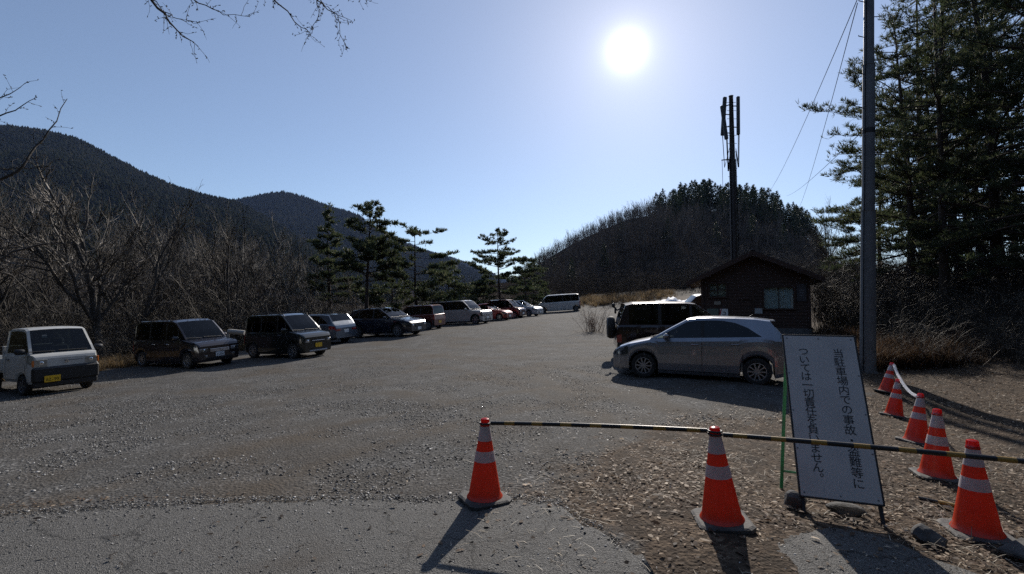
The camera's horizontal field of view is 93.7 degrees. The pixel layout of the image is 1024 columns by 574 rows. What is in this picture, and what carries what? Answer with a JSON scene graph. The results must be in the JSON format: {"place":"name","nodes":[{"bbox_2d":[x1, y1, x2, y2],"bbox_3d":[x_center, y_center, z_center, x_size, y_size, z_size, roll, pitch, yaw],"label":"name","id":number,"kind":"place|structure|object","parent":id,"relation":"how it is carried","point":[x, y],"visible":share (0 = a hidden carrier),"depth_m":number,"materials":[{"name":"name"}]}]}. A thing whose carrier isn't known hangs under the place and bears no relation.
{"place":"outdoors","nodes":[
{"label":"outdoors","id":0,"kind":"place"},
{"bbox_2d":[0,138,426,311],"bbox_3d":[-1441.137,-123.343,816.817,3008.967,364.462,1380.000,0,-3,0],"label":"mountain","id":1,"kind":"structure","parent":0,"point":[278,293],"depth_m":242.57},
{"bbox_2d":[0,124,402,306],"bbox_3d":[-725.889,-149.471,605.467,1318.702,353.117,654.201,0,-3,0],"label":"mountain forest","id":2,"kind":"object","parent":1,"relation":"on","point":[83,159],"visible":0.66,"depth_m":581.39,"materials":[{"name":"plant"}]},
{"bbox_2d":[256,196,448,298],"bbox_3d":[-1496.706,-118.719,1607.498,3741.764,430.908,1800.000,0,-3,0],"label":"mountain","id":3,"kind":"structure","parent":0,"point":[361,236],"depth_m":1496.93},
{"bbox_2d":[231,190,507,298],"bbox_3d":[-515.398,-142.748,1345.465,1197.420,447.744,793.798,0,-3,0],"label":"mountain forest","id":4,"kind":"object","parent":3,"relation":"on","point":[298,222],"visible":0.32,"depth_m":1541.24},
{"bbox_2d":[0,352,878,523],"bbox_3d":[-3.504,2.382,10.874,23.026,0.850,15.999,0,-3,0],"label":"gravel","id":5,"kind":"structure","parent":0,"point":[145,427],"depth_m":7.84,"materials":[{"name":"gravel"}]},
{"bbox_2d":[0,276,1023,573],"bbox_3d":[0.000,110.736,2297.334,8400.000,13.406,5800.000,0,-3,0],"label":"ground","id":6,"kind":"structure","parent":0,"point":[558,340],"depth_m":6.87,"materials":[{"name":"gravel"}]},
{"bbox_2d":[0,202,59,315],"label":"bare tree","id":7,"kind":"object","parent":6,"relation":"on","point":[14,270],"visible":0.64,"depth_m":20.36,"materials":[{"name":"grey plant"}]},
{"bbox_2d":[0,158,70,330],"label":"bare tree","id":8,"kind":"object","parent":6,"relation":"on","point":[4,306],"visible":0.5,"depth_m":22.03,"materials":[{"name":"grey plant"}]},
{"bbox_2d":[0,202,73,328],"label":"bare tree","id":9,"kind":"object","parent":6,"relation":"on","point":[4,288],"visible":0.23,"depth_m":29.01,"materials":[{"name":"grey plant"}]},
{"bbox_2d":[1,198,95,323],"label":"bare tree","id":10,"kind":"object","parent":6,"relation":"on","point":[25,284],"visible":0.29,"depth_m":25.95,"materials":[{"name":"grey plant"}]},
{"bbox_2d":[0,326,102,395],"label":"kei truck","id":11,"kind":"object","parent":6,"relation":"on","point":[31,358],"visible":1,"depth_m":12.76,"materials":[{"name":"white paint"}]},
{"bbox_2d":[21,212,105,312],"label":"bare tree","id":12,"kind":"object","parent":6,"relation":"on","point":[61,269],"visible":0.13,"depth_m":29.68,"materials":[{"name":"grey plant"}]},
{"bbox_2d":[6,193,140,318],"bbox_3d":[-24.219,-0.499,25.506,7.547,9.313,3.909,2,-3,-32],"label":"bare tree","id":13,"kind":"object","parent":6,"relation":"on","point":[49,293],"visible":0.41,"depth_m":25.26,"materials":[{"name":"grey plant"}]},
{"bbox_2d":[0,151,157,358],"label":"bare tree","id":14,"kind":"object","parent":6,"relation":"on","point":[93,312],"visible":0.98,"depth_m":19.14,"materials":[{"name":"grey plant"}]},
{"bbox_2d":[25,209,139,324],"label":"bare tree","id":15,"kind":"object","parent":6,"relation":"on","point":[76,258],"visible":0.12,"depth_m":28.91,"materials":[{"name":"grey plant"}]},
{"bbox_2d":[106,204,162,316],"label":"bare tree","id":16,"kind":"object","parent":6,"relation":"on","point":[139,246],"visible":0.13,"depth_m":35.03,"materials":[{"name":"brown plant"}]},
{"bbox_2d":[43,219,231,344],"bbox_3d":[-18.574,-0.007,25.316,8.898,7.674,4.801,-1,-3,11],"label":"bare tree","id":17,"kind":"object","parent":6,"relation":"on","point":[192,291],"visible":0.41,"depth_m":25.47,"materials":[{"name":"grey plant"}]},
{"bbox_2d":[79,196,201,319],"bbox_3d":[-24.937,-0.881,32.567,7.165,11.312,4.681,1,-1,-37],"label":"bare tree","id":18,"kind":"object","parent":6,"relation":"on","point":[133,236],"visible":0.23,"depth_m":32.16,"materials":[{"name":"brown plant"}]},
{"bbox_2d":[89,202,195,336],"bbox_3d":[-17.160,-0.447,23.485,3.345,8.147,6.402,0,-3,-10],"label":"bare tree","id":19,"kind":"object","parent":6,"relation":"on","point":[124,280],"visible":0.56,"depth_m":22.44,"materials":[{"name":"brown plant"}]},
{"bbox_2d":[104,176,215,321],"bbox_3d":[-15.951,-0.778,21.835,3.641,8.567,3.200,-1,-3,21],"label":"bare tree","id":20,"kind":"object","parent":6,"relation":"on","point":[171,239],"visible":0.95,"depth_m":22.00,"materials":[{"name":"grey plant"}]},
{"bbox_2d":[110,216,209,318],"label":"bare tree","id":21,"kind":"object","parent":6,"relation":"on","point":[191,285],"visible":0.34,"depth_m":29.41,"materials":[{"name":"brown plant"}]},
{"bbox_2d":[133,318,238,368],"bbox_3d":[-12.303,2.070,18.110,3.758,1.738,2.025,-3,-1,23],"label":"minivan","id":22,"kind":"object","parent":6,"relation":"on","point":[188,343],"visible":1,"depth_m":17.49,"materials":[{"name":"paint"}]},
{"bbox_2d":[0,0,377,322],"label":"overhanging tree","id":23,"kind":"object","parent":6,"relation":"on","point":[53,126],"visible":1,"depth_m":6.89,"materials":[{"name":"brown plant"}]},
{"bbox_2d":[154,203,258,303],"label":"bare tree","id":24,"kind":"object","parent":6,"relation":"on","point":[212,250],"visible":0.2,"depth_m":33.76,"materials":[{"name":"brown plant"}]},
{"bbox_2d":[113,220,301,334],"bbox_3d":[-16.354,-0.133,27.380,9.472,7.837,5.092,0,-3,-2],"label":"bare tree","id":25,"kind":"object","parent":6,"relation":"on","point":[272,302],"visible":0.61,"depth_m":27.65,"materials":[{"name":"brown plant"}]},
{"bbox_2d":[181,215,233,325],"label":"bare tree","id":26,"kind":"object","parent":6,"relation":"on","point":[205,245],"visible":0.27,"depth_m":32.35,"materials":[{"name":"brown plant"}]},
{"bbox_2d":[177,227,241,317],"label":"bare tree","id":27,"kind":"object","parent":6,"relation":"on","point":[212,279],"visible":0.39,"depth_m":29.16,"materials":[{"name":"brown plant"}]},
{"bbox_2d":[179,234,255,315],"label":"bare tree","id":28,"kind":"object","parent":6,"relation":"on","point":[209,274],"visible":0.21,"depth_m":30.86,"materials":[{"name":"brown plant"}]},
{"bbox_2d":[144,232,293,314],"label":"bare tree","id":29,"kind":"object","parent":6,"relation":"on","point":[241,282],"visible":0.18,"depth_m":30.75,"materials":[{"name":"brown plant"}]},
{"bbox_2d":[187,198,268,326],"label":"bare tree","id":30,"kind":"object","parent":6,"relation":"on","point":[237,276],"visible":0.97,"depth_m":25.39,"materials":[{"name":"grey plant"}]},
{"bbox_2d":[163,216,306,313],"bbox_3d":[-17.300,-0.519,31.697,10.512,9.306,5.691,-1,-3,23],"label":"bare tree","id":31,"kind":"object","parent":6,"relation":"on","point":[271,278],"visible":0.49,"depth_m":32.03,"materials":[{"name":"brown plant"}]},
{"bbox_2d":[185,202,286,335],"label":"bare tree","id":32,"kind":"object","parent":6,"relation":"on","point":[251,257],"visible":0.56,"depth_m":29.52,"materials":[{"name":"brown plant"}]},
{"bbox_2d":[0,244,544,361],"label":"undergrowth","id":33,"kind":"object","parent":6,"relation":"on","point":[116,336],"visible":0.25,"depth_m":23.67,"materials":[{"name":"plant"}]},
{"bbox_2d":[237,210,314,309],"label":"bare tree","id":34,"kind":"object","parent":6,"relation":"on","point":[283,256],"visible":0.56,"depth_m":43.98,"materials":[{"name":"brown plant"}]},
{"bbox_2d":[2,481,565,512],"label":"drifted leaves","id":35,"kind":"object","parent":6,"relation":"on","point":[224,496],"visible":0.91,"depth_m":4.40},
{"bbox_2d":[244,312,330,358],"bbox_3d":[-9.179,1.928,19.633,3.441,1.805,1.875,-3,-2,25],"label":"boxy car","id":36,"kind":"object","parent":6,"relation":"on","point":[293,335],"visible":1,"depth_m":19.06,"materials":[{"name":"black metal"}]},
{"bbox_2d":[276,247,310,310],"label":"bare tree","id":37,"kind":"object","parent":6,"relation":"on","point":[293,279],"visible":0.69,"depth_m":32.51,"materials":[{"name":"brown plant"}]},
{"bbox_2d":[273,252,318,309],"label":"bare tree","id":38,"kind":"object","parent":6,"relation":"on","point":[316,279],"visible":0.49,"depth_m":34.73,"materials":[{"name":"brown plant"}]},
{"bbox_2d":[309,313,355,341],"bbox_3d":[-10.668,2.251,25.735,4.506,1.598,2.200,-4,-1,22],"label":"crossover","id":39,"kind":"object","parent":6,"relation":"on","point":[341,327],"visible":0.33,"depth_m":24.67,"materials":[{"name":"silver metal"}]},
{"bbox_2d":[303,202,362,310],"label":"pine tree","id":40,"kind":"object","parent":6,"relation":"on","point":[327,260],"visible":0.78,"depth_m":37.91,"materials":[{"name":"green plant"}]},
{"bbox_2d":[2,288,678,380],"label":"dry grass","id":41,"kind":"structure","parent":6,"relation":"on","point":[123,362],"depth_m":57.11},
{"bbox_2d":[335,272,362,312],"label":"bare tree","id":42,"kind":"object","parent":6,"relation":"on","point":[353,304],"visible":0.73,"depth_m":37.38,"materials":[{"name":"brown plant"}]},
{"bbox_2d":[320,200,405,308],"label":"pine tree","id":43,"kind":"object","parent":6,"relation":"on","point":[369,248],"visible":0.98,"depth_m":33.71,"materials":[{"name":"green plant"}]},
{"bbox_2d":[350,307,425,337],"bbox_3d":[-7.331,2.018,28.004,4.586,1.688,2.240,-4,-1,24],"label":"suv","id":44,"kind":"object","parent":6,"relation":"on","point":[396,322],"visible":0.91,"depth_m":27.27,"materials":[{"name":"black metal"}]},
{"bbox_2d":[353,268,432,309],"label":"pine tree","id":45,"kind":"object","parent":6,"relation":"on","point":[378,291],"visible":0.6,"depth_m":38.70,"materials":[{"name":"green plant"}]},
{"bbox_2d":[374,222,472,304],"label":"pine tree","id":46,"kind":"object","parent":6,"relation":"on","point":[420,290],"visible":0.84,"depth_m":36.67,"materials":[{"name":"green plant"}]},
{"bbox_2d":[402,304,445,329],"bbox_3d":[-6.369,2.062,32.587,3.441,1.654,1.875,-4,-2,23],"label":"wagon","id":47,"kind":"object","parent":6,"relation":"on","point":[433,315],"visible":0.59,"depth_m":31.73,"materials":[{"name":"red metal"}]},
{"bbox_2d":[418,261,478,304],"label":"pine tree","id":48,"kind":"object","parent":6,"relation":"on","point":[453,294],"visible":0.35,"depth_m":41.69,"materials":[{"name":"green plant"}]},
{"bbox_2d":[430,300,492,323],"bbox_3d":[-4.051,1.968,37.468,4.836,1.863,2.220,-4,-1,24],"label":"white minivan","id":49,"kind":"object","parent":6,"relation":"on","point":[461,311],"visible":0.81,"depth_m":36.56,"materials":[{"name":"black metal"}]},
{"bbox_2d":[466,272,497,304],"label":"pine tree","id":50,"kind":"object","parent":6,"relation":"on","point":[490,290],"visible":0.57,"depth_m":49.93,"materials":[{"name":"green plant"}]},
{"bbox_2d":[0,499,976,573],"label":"asphalt apron","id":51,"kind":"object","parent":6,"relation":"on","point":[321,547],"visible":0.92,"depth_m":3.44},
{"bbox_2d":[0,492,629,548],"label":"spilled gravel","id":52,"kind":"structure","parent":51,"relation":"on","point":[255,498],"depth_m":4.25,"materials":[{"name":"gravel"}]},
{"bbox_2d":[6,498,628,569],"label":"fallen leaves","id":53,"kind":"object","parent":51,"relation":"on","point":[533,537],"visible":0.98,"depth_m":3.58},
{"bbox_2d":[458,418,511,510],"bbox_3d":[-0.239,1.515,4.232,0.390,0.712,0.390,1,-3,-28],"label":"traffic cone","id":54,"kind":"object","parent":51,"relation":"on","point":[484,492],"visible":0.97,"depth_m":4.14,"materials":[{"name":"plastic"}]},
{"bbox_2d":[479,421,722,433],"bbox_3d":[0.648,1.146,3.940,1.988,0.112,0.109,-1,-3,19],"label":"cone bar","id":55,"kind":"object","parent":54,"relation":"on","point":[639,427],"visible":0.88,"depth_m":3.89,"materials":[{"name":"black plastic"}]},
{"bbox_2d":[0,494,970,573],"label":"grit","id":56,"kind":"object","parent":51,"relation":"on","point":[892,562],"visible":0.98,"depth_m":3.44,"materials":[{"name":"gravel"}]},
{"bbox_2d":[478,303,512,319],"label":"red car","id":57,"kind":"object","parent":6,"relation":"on","point":[498,313],"visible":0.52,"depth_m":40.03,"materials":[{"name":"paint"}]},
{"bbox_2d":[457,227,548,300],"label":"pine tree","id":58,"kind":"object","parent":6,"relation":"on","point":[477,285],"visible":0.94,"depth_m":51.76,"materials":[{"name":"green plant"}]},
{"bbox_2d":[488,299,525,317],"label":"tall red car","id":59,"kind":"object","parent":6,"relation":"on","point":[514,307],"visible":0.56,"depth_m":43.58,"materials":[{"name":"paint"}]},
{"bbox_2d":[510,256,544,304],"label":"pine tree","id":60,"kind":"object","parent":6,"relation":"on","point":[529,282],"visible":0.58,"depth_m":57.47,"materials":[{"name":"green plant"}]},
{"bbox_2d":[515,300,542,315],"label":"silver compact","id":61,"kind":"object","parent":6,"relation":"on","point":[533,310],"visible":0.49,"depth_m":46.12,"materials":[{"name":"paint"}]},
{"bbox_2d":[514,262,550,305],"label":"pine tree","id":62,"kind":"object","parent":6,"relation":"on","point":[544,284],"visible":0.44,"depth_m":61.69,"materials":[{"name":"green plant"}]},
{"bbox_2d":[538,293,580,312],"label":"white van","id":63,"kind":"object","parent":6,"relation":"on","point":[559,302],"visible":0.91,"depth_m":53.11,"materials":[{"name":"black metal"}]},
{"bbox_2d":[571,303,608,331],"bbox_3d":[4.531,1.731,26.833,2.260,1.694,2.033,-1,-3,18],"label":"dry shrub","id":64,"kind":"object","parent":6,"relation":"on","point":[591,324],"visible":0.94,"depth_m":26.60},
{"bbox_2d":[606,301,711,352],"bbox_3d":[5.663,1.414,15.880,4.950,1.888,2.260,-1,-1,8],"label":"offroad wagon","id":65,"kind":"object","parent":6,"relation":"on","point":[636,320],"visible":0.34,"depth_m":15.22,"materials":[{"name":"black metal"}]},
{"bbox_2d":[523,249,857,309],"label":"brush","id":66,"kind":"object","parent":6,"relation":"on","point":[585,285],"visible":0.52,"depth_m":71.88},
{"bbox_2d":[613,315,783,384],"bbox_3d":[4.707,1.481,12.207,4.046,1.584,2.095,-1,-2,26],"label":"hatchback","id":67,"kind":"object","parent":6,"relation":"on","point":[725,346],"visible":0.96,"depth_m":11.34,"materials":[{"name":"silver metal"}]},
{"bbox_2d":[385,352,1023,573],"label":"leaf litter","id":68,"kind":"object","parent":6,"relation":"on","point":[797,518],"visible":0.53,"depth_m":4.34,"materials":[{"name":"brown plant"}]},
{"bbox_2d":[393,361,1023,573],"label":"dry straw","id":69,"kind":"object","parent":6,"relation":"on","point":[810,500],"visible":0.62,"depth_m":4.27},
{"bbox_2d":[691,426,756,534],"bbox_3d":[1.555,1.410,3.617,0.390,0.712,0.390,-4,-3,8],"label":"traffic cone","id":70,"kind":"object","parent":6,"relation":"on","point":[720,510],"visible":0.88,"depth_m":3.53,"materials":[{"name":"plastic"}]},
{"bbox_2d":[707,432,1023,463],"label":"cone bar","id":71,"kind":"object","parent":70,"relation":"attached to","point":[894,449],"visible":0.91,"depth_m":3.24,"materials":[{"name":"black plastic"}]},
{"bbox_2d":[720,95,739,259],"bbox_3d":[14.278,-5.368,31.314,1.343,14.604,0.725,0,-3,0],"label":"antenna mast","id":72,"kind":"object","parent":6,"relation":"on","point":[732,163],"visible":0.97,"depth_m":31.25,"materials":[{"name":"grey"}]},
{"bbox_2d":[685,249,825,334],"bbox_3d":[11.836,0.499,23.910,5.646,4.167,5.307,-1,-3,24],"label":"hut","id":73,"kind":"object","parent":6,"relation":"on","point":[753,282],"visible":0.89,"depth_m":21.85,"materials":[{"name":"wood"}]},
{"bbox_2d":[708,282,727,297],"bbox_3d":[9.691,0.150,22.618,0.893,0.744,0.170,-1,-3,24],"label":"window","id":74,"kind":"structure","parent":73,"relation":"in","point":[715,289],"depth_m":22.65,"materials":[{"name":"grey glass"}]},
{"bbox_2d":[762,286,796,309],"bbox_3d":[11.996,0.491,21.584,1.357,1.075,0.187,-1,-3,24],"label":"window","id":75,"kind":"structure","parent":73,"relation":"in","point":[774,297],"depth_m":21.62,"materials":[{"name":"grey glass"}]},
{"bbox_2d":[783,489,806,509],"bbox_3d":[2.345,1.790,3.979,0.163,0.194,0.148,0,-3,0],"label":"rock","id":76,"kind":"object","parent":6,"relation":"on","point":[792,498],"visible":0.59,"depth_m":3.95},
{"bbox_2d":[802,196,848,274],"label":"bare tree","id":77,"kind":"object","parent":6,"relation":"on","point":[826,230],"visible":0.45,"depth_m":35.78,"materials":[{"name":"brown plant"}]},
{"bbox_2d":[798,208,859,287],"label":"bare tree","id":78,"kind":"object","parent":6,"relation":"on","point":[822,249],"visible":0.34,"depth_m":30.18,"materials":[{"name":"brown plant"}]},
{"bbox_2d":[780,334,885,526],"bbox_3d":[2.783,1.281,4.358,0.618,1.563,0.638,0,-27,19],"label":"notice board","id":79,"kind":"object","parent":6,"relation":"on","point":[823,385],"visible":0.98,"depth_m":4.10,"materials":[{"name":"white painted panel"},{"name":"green painted steel"},{"name":"dark steel"}]},
{"bbox_2d":[806,216,883,303],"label":"bare tree","id":80,"kind":"object","parent":6,"relation":"on","point":[824,251],"visible":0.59,"depth_m":25.71,"materials":[{"name":"brown plant"}]},
{"bbox_2d":[825,502,865,516],"bbox_3d":[2.718,1.807,3.914,0.284,0.098,0.128,-1,-3,17],"label":"rock","id":81,"kind":"object","parent":6,"relation":"on","point":[843,508],"visible":0.84,"depth_m":3.87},
{"bbox_2d":[858,0,881,373],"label":"utility pole","id":82,"kind":"object","parent":6,"relation":"on","point":[867,341],"visible":0.9,"depth_m":13.62,"materials":[{"name":"concrete"},{"name":"galvanised steel"},{"name":"dark steel"}]},
{"bbox_2d":[805,126,954,277],"bbox_3d":[21.428,-3.762,27.325,7.738,10.950,5.918,0,-3,-7],"label":"pine tree","id":83,"kind":"object","parent":6,"relation":"on","point":[850,229],"visible":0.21,"depth_m":27.53,"materials":[{"name":"green plant"}]},
{"bbox_2d":[873,362,893,393],"bbox_3d":[8.650,2.081,11.013,0.390,0.712,0.390,14,-3,-4],"label":"traffic cone","id":84,"kind":"object","parent":6,"relation":"on","point":[887,384],"visible":0.94,"depth_m":10.95,"materials":[{"name":"plastic"}]},
{"bbox_2d":[878,379,909,418],"bbox_3d":[7.288,2.099,9.110,0.390,0.712,0.390,11,-3,-30],"label":"traffic cone","id":85,"kind":"object","parent":6,"relation":"on","point":[894,407],"visible":0.99,"depth_m":9.04,"materials":[{"name":"plastic"}]},
{"bbox_2d":[777,218,1023,369],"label":"thicket","id":86,"kind":"object","parent":6,"relation":"on","point":[894,313],"visible":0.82,"depth_m":18.75,"materials":[{"name":"plant"}]},
{"bbox_2d":[796,4,1023,307],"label":"pine tree","id":87,"kind":"object","parent":6,"relation":"on","point":[906,127],"visible":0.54,"depth_m":20.79,"materials":[{"name":"green plant"}]},
{"bbox_2d":[895,393,927,445],"bbox_3d":[5.817,1.876,6.868,0.390,0.712,0.390,8,-3,-10],"label":"traffic cone","id":88,"kind":"object","parent":6,"relation":"on","point":[916,432],"visible":0.95,"depth_m":6.81,"materials":[{"name":"plastic"}]},
{"bbox_2d":[807,318,1022,371],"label":"dead stalks","id":89,"kind":"object","parent":6,"relation":"on","point":[900,359],"visible":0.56,"depth_m":14.16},
{"bbox_2d":[810,0,1022,290],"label":"pine tree","id":90,"kind":"object","parent":6,"relation":"on","point":[908,47],"visible":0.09,"depth_m":26.24,"materials":[{"name":"green plant"}]},
{"bbox_2d":[818,0,1023,306],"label":"pine tree","id":91,"kind":"object","parent":6,"relation":"on","point":[854,80],"visible":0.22,"depth_m":23.34,"materials":[{"name":"green plant"}]},
{"bbox_2d":[825,41,1023,277],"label":"pine tree","id":92,"kind":"object","parent":6,"relation":"on","point":[913,114],"visible":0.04,"depth_m":29.02,"materials":[{"name":"green plant"}]},
{"bbox_2d":[826,0,1023,336],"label":"pine tree","id":93,"kind":"object","parent":6,"relation":"on","point":[942,260],"visible":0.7,"depth_m":18.94,"materials":[{"name":"green plant"}]},
{"bbox_2d":[911,523,947,546],"bbox_3d":[2.990,1.805,3.458,0.182,0.171,0.186,1,-3,-23],"label":"rock","id":94,"kind":"object","parent":6,"relation":"on","point":[923,533],"visible":0.78,"depth_m":3.42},
{"bbox_2d":[841,0,1023,328],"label":"pine tree","id":95,"kind":"object","parent":6,"relation":"on","point":[993,197],"visible":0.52,"depth_m":19.50,"materials":[{"name":"green plant"}]},
{"bbox_2d":[908,408,958,484],"bbox_3d":[4.451,1.634,5.028,0.390,0.712,0.390,2,-3,22],"label":"traffic cone","id":96,"kind":"object","parent":6,"relation":"on","point":[936,468],"visible":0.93,"depth_m":4.96,"materials":[{"name":"plastic"}]},
{"bbox_2d":[850,8,1023,314],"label":"pine tree","id":97,"kind":"object","parent":6,"relation":"on","point":[1010,197],"visible":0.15,"depth_m":24.16,"materials":[{"name":"green plant"}]},
{"bbox_2d":[857,0,1023,280],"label":"pine tree","id":98,"kind":"object","parent":6,"relation":"on","point":[989,185],"visible":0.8,"depth_m":16.99,"materials":[{"name":"green plant"}]},
{"bbox_2d":[875,0,1023,275],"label":"pine tree","id":99,"kind":"object","parent":6,"relation":"on","point":[1019,24],"visible":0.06,"depth_m":23.95,"materials":[{"name":"green plant"}]},
{"bbox_2d":[878,0,1023,333],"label":"pine tree","id":100,"kind":"object","parent":6,"relation":"on","point":[942,168],"visible":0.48,"depth_m":18.35,"materials":[{"name":"green plant"}]},
{"bbox_2d":[936,439,1015,546],"bbox_3d":[3.521,1.521,3.652,0.390,0.712,0.390,-1,-3,18],"label":"traffic cone","id":101,"kind":"object","parent":6,"relation":"on","point":[975,508],"visible":0.91,"depth_m":3.58,"materials":[{"name":"plastic"}]},
{"bbox_2d":[950,193,1022,322],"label":"bare tree","id":102,"kind":"object","parent":6,"relation":"on","point":[983,248],"visible":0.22,"depth_m":21.26,"materials":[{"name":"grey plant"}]},
{"bbox_2d":[997,537,1023,560],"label":"rubber slab","id":103,"kind":"object","parent":6,"relation":"on","point":[1017,551],"depth_m":3.29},
{"bbox_2d":[0,0,1023,276],"label":"sky","id":104,"kind":"structure","parent":0,"point":[538,121],"materials":[{"name":"blue"}]},
{"bbox_2d":[466,211,851,301],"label":"hill","id":105,"kind":"structure","parent":0,"point":[650,261],"depth_m":108.53,"materials":[{"name":"plant"}]},
{"bbox_2d":[522,190,847,283],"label":"hillside wood","id":106,"kind":"object","parent":105,"relation":"on","point":[613,226],"visible":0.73,"depth_m":118.81,"materials":[{"name":"brown plant"}]},
{"bbox_2d":[525,205,895,293],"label":"hillside brush","id":107,"kind":"object","parent":105,"relation":"on","point":[679,262],"visible":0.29,"depth_m":107.83,"materials":[{"name":"brown plant"}]},
{"bbox_2d":[757,187,777,222],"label":"conifer","id":108,"kind":"object","parent":105,"relation":"on","point":[767,201],"visible":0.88,"depth_m":144.50,"materials":[{"name":"plant"}]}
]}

